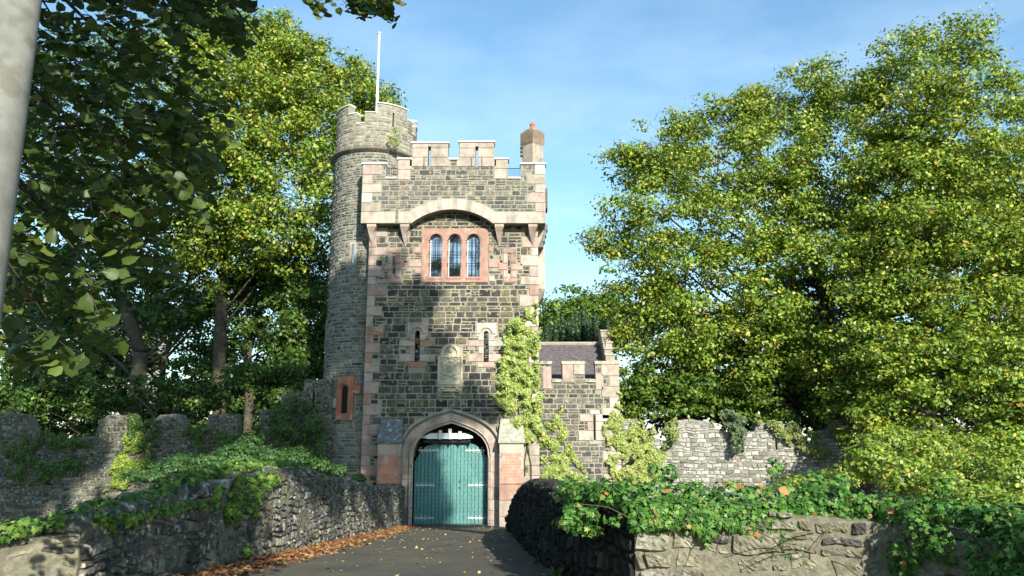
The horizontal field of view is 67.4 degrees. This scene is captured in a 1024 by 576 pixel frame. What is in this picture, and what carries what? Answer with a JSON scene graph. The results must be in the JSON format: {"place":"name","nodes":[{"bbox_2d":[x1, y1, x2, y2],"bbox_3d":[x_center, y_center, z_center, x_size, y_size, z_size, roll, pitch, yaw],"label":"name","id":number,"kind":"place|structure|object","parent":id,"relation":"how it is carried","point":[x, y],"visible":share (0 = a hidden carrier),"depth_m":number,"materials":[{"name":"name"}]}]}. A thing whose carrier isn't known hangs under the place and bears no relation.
{"place":"outdoors","nodes":[
{"label":"outdoors","id":0,"kind":"place"},
{"bbox_2d":[225,524,551,575],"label":"road","id":1,"kind":"structure","parent":0,"point":[449,560],"depth_m":14.27,"materials":[{"name":"grey asphalt"}]},
{"bbox_2d":[0,0,41,328],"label":"pole","id":2,"kind":"object","parent":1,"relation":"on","point":[19,23],"visible":1,"depth_m":3.38,"materials":[{"name":"concrete"}]},
{"bbox_2d":[159,524,420,575],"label":"leaf litter","id":3,"kind":"object","parent":1,"relation":"on","point":[261,562],"visible":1,"depth_m":14.37,"materials":[{"name":"brown plant"}]},
{"bbox_2d":[302,526,545,575],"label":"fallen leaves","id":4,"kind":"object","parent":1,"relation":"on","point":[440,548],"visible":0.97,"depth_m":17.81,"materials":[{"name":"brown plant"}]},
{"bbox_2d":[531,556,539,563],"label":"weed","id":5,"kind":"object","parent":1,"relation":"on","point":[537,560],"visible":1,"depth_m":13.31,"materials":[{"name":"green plant"}]},
{"bbox_2d":[547,566,563,575],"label":"weed","id":6,"kind":"object","parent":1,"relation":"on","point":[558,573],"visible":0.99,"depth_m":10.92,"materials":[{"name":"green plant"}]},
{"bbox_2d":[0,0,1023,439],"label":"sky","id":7,"kind":"structure","parent":0,"point":[581,71],"materials":[{"name":"blue"}]},
{"bbox_2d":[8,440,1022,537],"bbox_3d":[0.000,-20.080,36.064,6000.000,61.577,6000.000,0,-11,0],"label":"ground","id":8,"kind":"structure","parent":0,"point":[663,440],"depth_m":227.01,"materials":[{"name":"soil"}]},
{"bbox_2d":[0,528,79,575],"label":"end wall","id":9,"kind":"structure","parent":8,"relation":"on","point":[50,554],"depth_m":8.39,"materials":[{"name":"beige stone"}]},
{"bbox_2d":[64,318,163,437],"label":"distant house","id":10,"kind":"structure","parent":8,"relation":"on","point":[157,372],"depth_m":97.17,"materials":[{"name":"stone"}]},
{"bbox_2d":[5,22,235,420],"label":"lime tree","id":11,"kind":"object","parent":8,"relation":"on","point":[162,323],"visible":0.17,"depth_m":42.39,"materials":[{"name":"green plant"}]},
{"bbox_2d":[0,345,303,436],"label":"hedge","id":12,"kind":"object","parent":8,"relation":"on","point":[28,390],"visible":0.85,"depth_m":35.83,"materials":[{"name":"green plant"}]},
{"bbox_2d":[0,254,327,438],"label":"beech tree","id":13,"kind":"object","parent":8,"relation":"on","point":[82,428],"visible":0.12,"depth_m":51.95,"materials":[{"name":"green plant"}]},
{"bbox_2d":[0,379,332,530],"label":"battlement wall","id":14,"kind":"structure","parent":8,"relation":"on","point":[92,479],"depth_m":31.50,"materials":[{"name":"grey stone"}]},
{"bbox_2d":[0,429,90,486],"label":"wall ivy","id":15,"kind":"object","parent":14,"relation":"attached to","point":[42,476],"depth_m":31.25,"materials":[{"name":"green plant"}]},
{"bbox_2d":[102,426,152,491],"bbox_3d":[-15.602,6.943,31.193,1.863,2.640,0.367,0,-11,0],"label":"ivy","id":16,"kind":"object","parent":14,"relation":"attached to","point":[121,463],"depth_m":31.21,"materials":[{"name":"green plant"}]},
{"bbox_2d":[126,412,159,449],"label":"wall ivy","id":17,"kind":"object","parent":14,"relation":"attached to","point":[135,418],"depth_m":31.40,"materials":[{"name":"green plant"}]},
{"bbox_2d":[182,424,262,458],"bbox_3d":[-11.842,6.248,31.261,3.410,1.417,0.472,0,-11,0],"label":"wall ivy","id":18,"kind":"object","parent":14,"relation":"attached to","point":[220,438],"depth_m":31.37,"materials":[{"name":"green plant"}]},
{"bbox_2d":[0,0,405,388],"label":"tree foliage","id":19,"kind":"object","parent":8,"relation":"on","point":[111,204],"visible":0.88,"depth_m":5.57,"materials":[{"name":"green plant"}]},
{"bbox_2d":[37,466,405,575],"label":"bridge parapet","id":20,"kind":"structure","parent":8,"relation":"on","point":[308,507],"depth_m":12.70,"materials":[{"name":"grey stone"}]},
{"bbox_2d":[0,455,309,558],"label":"ivy mat","id":21,"kind":"object","parent":20,"relation":"on","point":[252,491],"visible":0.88,"depth_m":11.40,"materials":[{"name":"green plant"}]},
{"bbox_2d":[114,431,366,483],"bbox_3d":[-9.514,5.908,26.306,5.464,2.115,10.451,-3,-12,17],"label":"bank shrub","id":22,"kind":"object","parent":8,"relation":"on","point":[242,448],"visible":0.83,"depth_m":25.82,"materials":[{"name":"green plant"}]},
{"bbox_2d":[159,230,329,438],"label":"sycamore tree","id":23,"kind":"object","parent":8,"relation":"on","point":[295,337],"visible":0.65,"depth_m":41.79,"materials":[{"name":"green plant"}]},
{"bbox_2d":[129,4,407,413],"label":"lime tree","id":24,"kind":"object","parent":8,"relation":"on","point":[265,73],"visible":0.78,"depth_m":41.20,"materials":[{"name":"green plant"}]},
{"bbox_2d":[261,393,329,464],"bbox_3d":[-8.688,5.747,30.766,2.760,3.118,1.150,0,-11,0],"label":"bank shrub","id":25,"kind":"object","parent":8,"relation":"on","point":[320,444],"visible":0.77,"depth_m":31.05,"materials":[{"name":"green plant"}]},
{"bbox_2d":[323,102,417,481],"bbox_3d":[-6.320,1.155,34.264,4.060,18.684,4.079,0,-11,0],"label":"round turret","id":26,"kind":"object","parent":8,"relation":"on","point":[358,142],"visible":0.48,"depth_m":33.08,"materials":[{"name":"stone"}]},
{"bbox_2d":[341,386,347,412],"bbox_3d":[-6.876,4.602,31.739,0.419,1.336,0.218,-3,-12,17],"label":"window","id":27,"kind":"structure","parent":26,"relation":"in","point":[344,397],"depth_m":31.69,"materials":[{"name":"black glass"}]},
{"bbox_2d":[351,245,353,262],"bbox_3d":[-6.805,-1.452,33.009,0.120,0.814,0.105,-3,-12,15],"label":"window","id":28,"kind":"structure","parent":26,"relation":"in","point":[352,245],"depth_m":32.96,"materials":[{"name":"blue glass"}]},
{"bbox_2d":[375,32,380,110],"bbox_3d":[-6.373,-9.169,36.309,0.198,6.405,0.198,0,-11,0],"label":"flagpole","id":29,"kind":"object","parent":26,"relation":"on","point":[377,83],"visible":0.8,"depth_m":36.49,"materials":[{"name":"white metal"}]},
{"bbox_2d":[387,127,401,146],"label":"turret weed","id":30,"kind":"object","parent":26,"relation":"attached to","point":[396,136],"visible":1,"depth_m":33.70,"materials":[{"name":"green plant"}]},
{"bbox_2d":[361,121,547,526],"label":"gate tower","id":31,"kind":"structure","parent":8,"relation":"on","point":[456,271],"depth_m":31.87,"materials":[{"name":"stone"}]},
{"bbox_2d":[415,331,419,361],"bbox_3d":[-3.902,2.450,31.934,0.240,1.332,0.010,0,-11,0],"label":"window","id":32,"kind":"structure","parent":31,"relation":"in","point":[418,333],"depth_m":31.95,"materials":[{"name":"black glass"}]},
{"bbox_2d":[413,443,450,524],"bbox_3d":[-3.247,7.931,31.111,1.496,3.209,0.125,0,-11,0],"label":"gate door","id":33,"kind":"structure","parent":31,"relation":"in","point":[431,479],"depth_m":31.05,"materials":[{"name":"teal paint"}]},
{"bbox_2d":[428,235,441,276],"bbox_3d":[-3.216,-1.353,32.465,0.578,1.891,0.359,0,-11,0],"label":"window","id":34,"kind":"structure","parent":31,"relation":"in","point":[435,263],"depth_m":32.60,"materials":[{"name":"glass"}]},
{"bbox_2d":[447,235,460,276],"bbox_3d":[-2.428,-1.353,32.465,0.600,1.891,0.359,0,-11,0],"label":"window","id":35,"kind":"structure","parent":31,"relation":"in","point":[454,254],"depth_m":32.58,"materials":[{"name":"glass"}]},
{"bbox_2d":[452,443,487,523],"bbox_3d":[-1.650,7.931,31.109,1.474,3.209,0.130,0,-11,0],"label":"gate door","id":36,"kind":"structure","parent":31,"relation":"in","point":[470,479],"depth_m":31.06,"materials":[{"name":"teal paint"}]},
{"bbox_2d":[466,235,479,276],"bbox_3d":[-1.629,-1.353,32.465,0.600,1.891,0.359,0,-11,0],"label":"window","id":37,"kind":"structure","parent":31,"relation":"in","point":[473,243],"depth_m":32.58,"materials":[{"name":"glass"}]},
{"bbox_2d":[484,332,488,361],"bbox_3d":[-1.065,2.471,31.930,0.240,1.332,0.010,0,-11,0],"label":"window","id":38,"kind":"structure","parent":31,"relation":"in","point":[486,333],"depth_m":31.95,"materials":[{"name":"black glass"}]},
{"bbox_2d":[489,301,546,478],"bbox_3d":[0.228,4.640,30.844,2.356,8.439,0.680,0,-11,0],"label":"climbing ivy","id":39,"kind":"object","parent":31,"relation":"attached to","point":[517,370],"visible":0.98,"depth_m":31.16,"materials":[{"name":"green plant"}]},
{"bbox_2d":[539,330,621,489],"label":"side building","id":40,"kind":"structure","parent":8,"relation":"on","point":[579,381],"depth_m":32.51,"materials":[{"name":"stone"}]},
{"bbox_2d":[539,405,587,482],"bbox_3d":[2.147,6.507,31.981,2.069,3.267,0.318,0,-11,0],"label":"trailing ivy","id":41,"kind":"object","parent":40,"relation":"attached to","point":[555,458],"visible":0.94,"depth_m":31.93,"materials":[{"name":"green plant"}]},
{"bbox_2d":[603,391,665,484],"bbox_3d":[5.101,6.237,32.000,2.651,3.904,0.304,0,-11,0],"label":"trailing ivy","id":42,"kind":"object","parent":40,"relation":"attached to","point":[620,443],"visible":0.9,"depth_m":31.94,"materials":[{"name":"green plant"}]},
{"bbox_2d":[542,307,619,377],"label":"yew tree","id":43,"kind":"object","parent":8,"relation":"on","point":[578,327],"visible":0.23,"depth_m":54.54,"materials":[{"name":"green plant"}]},
{"bbox_2d":[504,478,674,575],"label":"bridge parapet","id":44,"kind":"structure","parent":8,"relation":"on","point":[535,510],"depth_m":11.14,"materials":[{"name":"grey stone"}]},
{"bbox_2d":[538,279,657,361],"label":"beech tree","id":45,"kind":"object","parent":8,"relation":"on","point":[591,303],"visible":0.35,"depth_m":63.95,"materials":[{"name":"green plant"}]},
{"bbox_2d":[569,51,886,430],"bbox_3d":[10.698,-0.440,35.805,16.154,22.908,8.139,0,-11,0],"label":"lime tree","id":46,"kind":"object","parent":8,"relation":"on","point":[807,206],"visible":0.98,"depth_m":35.20,"materials":[{"name":"green plant"}]},
{"bbox_2d":[619,331,849,449],"bbox_3d":[9.692,6.398,35.212,11.480,9.206,4.542,0,-11,0],"label":"hazel tree","id":47,"kind":"object","parent":8,"relation":"on","point":[644,385],"visible":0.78,"depth_m":34.61,"materials":[{"name":"green plant"}]},
{"bbox_2d":[621,419,974,524],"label":"ruined wall","id":48,"kind":"structure","parent":8,"relation":"on","point":[700,450],"depth_m":32.61,"materials":[{"name":"stone"}]},
{"bbox_2d":[632,417,679,459],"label":"wall shrub","id":49,"kind":"object","parent":48,"relation":"on","point":[667,429],"visible":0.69,"depth_m":32.46,"materials":[{"name":"green plant"}]},
{"bbox_2d":[719,409,747,451],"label":"wall shrub","id":50,"kind":"object","parent":48,"relation":"attached to","point":[739,428],"visible":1,"depth_m":32.37,"materials":[{"name":"green plant"}]},
{"bbox_2d":[757,419,831,460],"bbox_3d":[11.949,6.409,32.424,3.075,1.720,0.403,0,-11,0],"label":"wall shrub","id":51,"kind":"object","parent":48,"relation":"attached to","point":[788,430],"visible":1,"depth_m":32.53,"materials":[{"name":"green plant"}]},
{"bbox_2d":[821,417,876,451],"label":"wall shrub","id":52,"kind":"object","parent":48,"relation":"attached to","point":[832,424],"visible":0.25,"depth_m":32.52,"materials":[{"name":"green plant"}]},
{"bbox_2d":[619,118,1023,463],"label":"holly tree","id":53,"kind":"object","parent":8,"relation":"on","point":[944,414],"visible":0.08,"depth_m":39.44,"materials":[{"name":"green plant"}]},
{"bbox_2d":[634,509,1023,575],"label":"end wall","id":54,"kind":"structure","parent":8,"relation":"on","point":[857,547],"depth_m":8.33,"materials":[{"name":"beige stone"}]},
{"bbox_2d":[551,456,1023,575],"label":"ivy mat","id":55,"kind":"object","parent":54,"relation":"on","point":[688,511],"visible":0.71,"depth_m":8.43,"materials":[{"name":"green plant"}]},
{"bbox_2d":[655,479,1006,516],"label":"dead leaves","id":56,"kind":"object","parent":55,"relation":"on","point":[783,490],"visible":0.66,"depth_m":8.60,"materials":[{"name":"brown plant"}]},
{"bbox_2d":[771,423,1023,541],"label":"bank shrub","id":57,"kind":"object","parent":8,"relation":"on","point":[990,480],"visible":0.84,"depth_m":18.84,"materials":[{"name":"green plant"}]},
{"bbox_2d":[804,2,1023,501],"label":"lime tree","id":58,"kind":"object","parent":8,"relation":"on","point":[957,234],"visible":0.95,"depth_m":32.04,"materials":[{"name":"green plant"}]},
{"bbox_2d":[834,321,1023,527],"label":"hazel tree","id":59,"kind":"object","parent":8,"relation":"on","point":[933,394],"visible":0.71,"depth_m":27.95,"materials":[{"name":"green plant"}]}
]}

